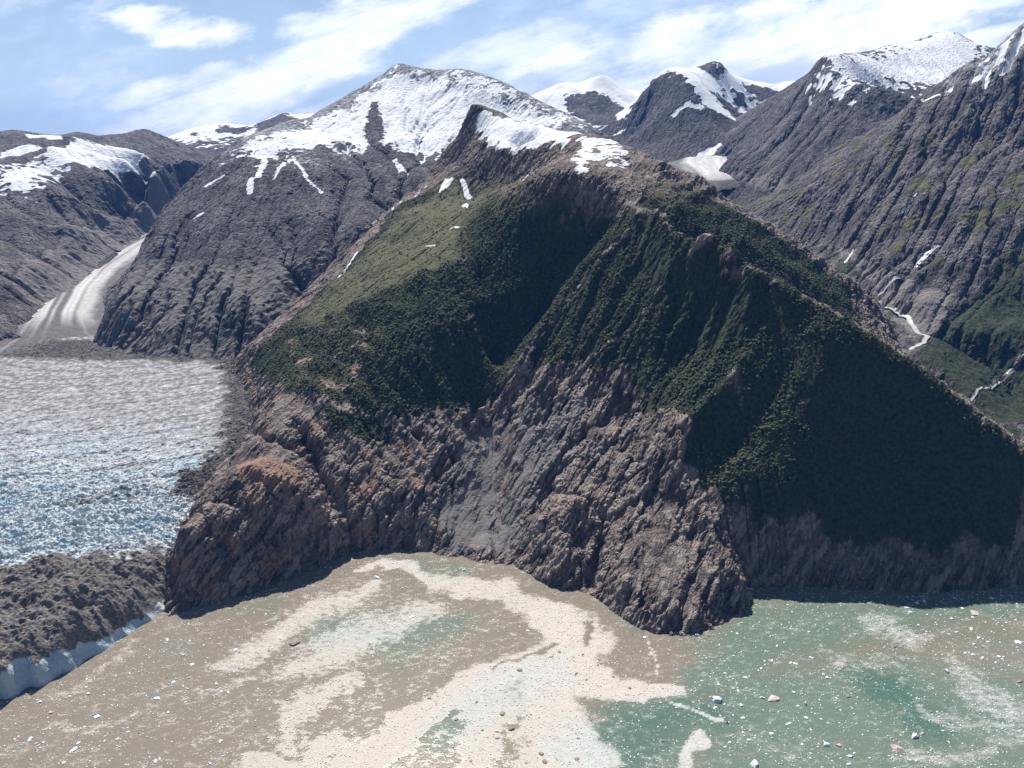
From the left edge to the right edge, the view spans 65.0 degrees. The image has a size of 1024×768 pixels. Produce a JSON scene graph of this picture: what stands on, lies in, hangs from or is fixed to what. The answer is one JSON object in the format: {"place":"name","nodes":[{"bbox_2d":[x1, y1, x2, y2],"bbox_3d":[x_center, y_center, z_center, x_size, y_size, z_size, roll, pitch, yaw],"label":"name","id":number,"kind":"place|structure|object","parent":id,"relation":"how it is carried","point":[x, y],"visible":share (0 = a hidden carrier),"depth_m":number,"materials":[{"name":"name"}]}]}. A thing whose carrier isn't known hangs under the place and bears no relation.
{"place":"outdoors","nodes":[
{"label":"outdoors","id":0,"kind":"place"},
{"bbox_2d":[0,233,147,355],"bbox_3d":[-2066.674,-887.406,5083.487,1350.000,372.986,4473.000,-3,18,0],"label":"tributary glacier","id":1,"kind":"object","parent":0,"point":[77,310],"visible":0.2,"depth_m":3629.28,"materials":[{"name":"white ice"}]},
{"bbox_2d":[0,129,217,339],"bbox_3d":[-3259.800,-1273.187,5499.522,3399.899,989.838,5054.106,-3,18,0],"label":"mountain range","id":2,"kind":"structure","parent":0,"point":[76,208],"depth_m":4994.63,"materials":[{"name":"grey stone"}]},
{"bbox_2d":[0,337,249,698],"bbox_3d":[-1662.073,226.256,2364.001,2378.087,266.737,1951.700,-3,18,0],"label":"glacier","id":3,"kind":"object","parent":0,"point":[111,460],"visible":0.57,"depth_m":2075.40,"materials":[{"name":"white ice"}]},
{"bbox_2d":[93,63,615,359],"bbox_3d":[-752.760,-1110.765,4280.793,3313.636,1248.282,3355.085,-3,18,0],"label":"snow mountain","id":4,"kind":"structure","parent":0,"point":[247,240],"depth_m":3569.32,"materials":[{"name":"grey stone"}]},
{"bbox_2d":[168,61,794,162],"bbox_3d":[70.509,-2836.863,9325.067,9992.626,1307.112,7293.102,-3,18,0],"label":"peaks","id":5,"kind":"object","parent":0,"point":[667,115],"visible":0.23,"depth_m":7196.19,"materials":[{"name":"white snow"}]},
{"bbox_2d":[0,548,1023,767],"bbox_3d":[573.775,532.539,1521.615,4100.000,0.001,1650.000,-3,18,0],"label":"water","id":6,"kind":"structure","parent":0,"point":[756,716],"depth_m":1507.20,"materials":[{"name":"liquid"}]},
{"bbox_2d":[289,637,300,645],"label":"iceberg","id":7,"kind":"object","parent":6,"relation":"on","point":[294,641],"visible":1,"depth_m":1654.96,"materials":[{"name":"ice"}]},
{"bbox_2d":[0,551,1023,767],"bbox_3d":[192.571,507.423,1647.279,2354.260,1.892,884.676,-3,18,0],"label":"brash ice","id":8,"kind":"structure","parent":6,"relation":"on","point":[1010,721],"depth_m":1503.75,"materials":[{"name":"white ice"}]},
{"bbox_2d":[713,696,721,702],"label":"iceberg","id":9,"kind":"object","parent":6,"relation":"on","point":[717,699],"visible":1,"depth_m":1437.10,"materials":[{"name":"white ice"}]},
{"bbox_2d":[750,759,758,767],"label":"iceberg","id":10,"kind":"object","parent":6,"relation":"on","point":[754,763],"visible":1,"depth_m":1294.06,"materials":[{"name":"white ice"}]},
{"bbox_2d":[768,695,779,701],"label":"iceberg","id":11,"kind":"object","parent":6,"relation":"on","point":[773,698],"visible":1,"depth_m":1436.43,"materials":[{"name":"beige ice"}]},
{"bbox_2d":[891,744,903,753],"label":"iceberg","id":12,"kind":"object","parent":6,"relation":"on","point":[897,749],"visible":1,"depth_m":1312.17,"materials":[{"name":"beige ice"}]},
{"bbox_2d":[912,733,918,738],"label":"iceberg","id":13,"kind":"object","parent":6,"relation":"on","point":[914,735],"visible":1,"depth_m":1335.77,"materials":[{"name":"white ice"}]},
{"bbox_2d":[970,610,978,615],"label":"ice floe","id":14,"kind":"object","parent":6,"relation":"on","point":[973,612],"visible":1,"depth_m":1655.24,"materials":[{"name":"white ice"}]},
{"bbox_2d":[0,0,1023,136],"label":"sky","id":15,"kind":"structure","parent":0,"point":[167,68],"materials":[{"name":"blue"}]},
{"bbox_2d":[163,104,1023,635],"bbox_3d":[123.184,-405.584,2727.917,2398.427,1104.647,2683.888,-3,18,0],"label":"mountain spur","id":16,"kind":"structure","parent":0,"point":[559,474],"depth_m":2004.10,"materials":[{"name":"grey stone"}]},
{"bbox_2d":[249,162,1023,501],"bbox_3d":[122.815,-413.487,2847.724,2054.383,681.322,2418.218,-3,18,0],"label":"scrub forest","id":17,"kind":"object","parent":16,"relation":"on","point":[369,428],"visible":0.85,"depth_m":2294.57,"materials":[{"name":"green plant"}]},
{"bbox_2d":[668,155,738,189],"bbox_3d":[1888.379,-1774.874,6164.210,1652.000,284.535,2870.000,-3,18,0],"label":"valley glacier","id":18,"kind":"object","parent":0,"point":[707,167],"visible":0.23,"depth_m":5529.36,"materials":[{"name":"white ice"}]},
{"bbox_2d":[715,30,994,205],"bbox_3d":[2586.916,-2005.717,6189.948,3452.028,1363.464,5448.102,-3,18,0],"label":"snowfield mountain","id":19,"kind":"structure","parent":0,"point":[804,123],"depth_m":5091.22,"materials":[{"name":"grey stone"}]},
{"bbox_2d":[743,23,1023,440],"bbox_3d":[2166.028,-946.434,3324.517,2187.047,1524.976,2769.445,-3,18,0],"label":"mountain","id":20,"kind":"structure","parent":0,"point":[874,212],"depth_m":3346.44,"materials":[{"name":"grey stone"}]},
{"bbox_2d":[878,301,929,349],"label":"river","id":21,"kind":"structure","parent":0,"point":[914,327],"depth_m":2942.99,"materials":[{"name":"liquid"}]},
{"bbox_2d":[880,245,938,293],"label":"stream","id":22,"kind":"structure","parent":0,"point":[924,258],"depth_m":3164.99,"materials":[{"name":"white liquid"}]},
{"bbox_2d":[970,354,1023,401],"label":"stream","id":23,"kind":"structure","parent":0,"point":[976,392],"depth_m":2574.07,"materials":[{"name":"white liquid"}]}
]}

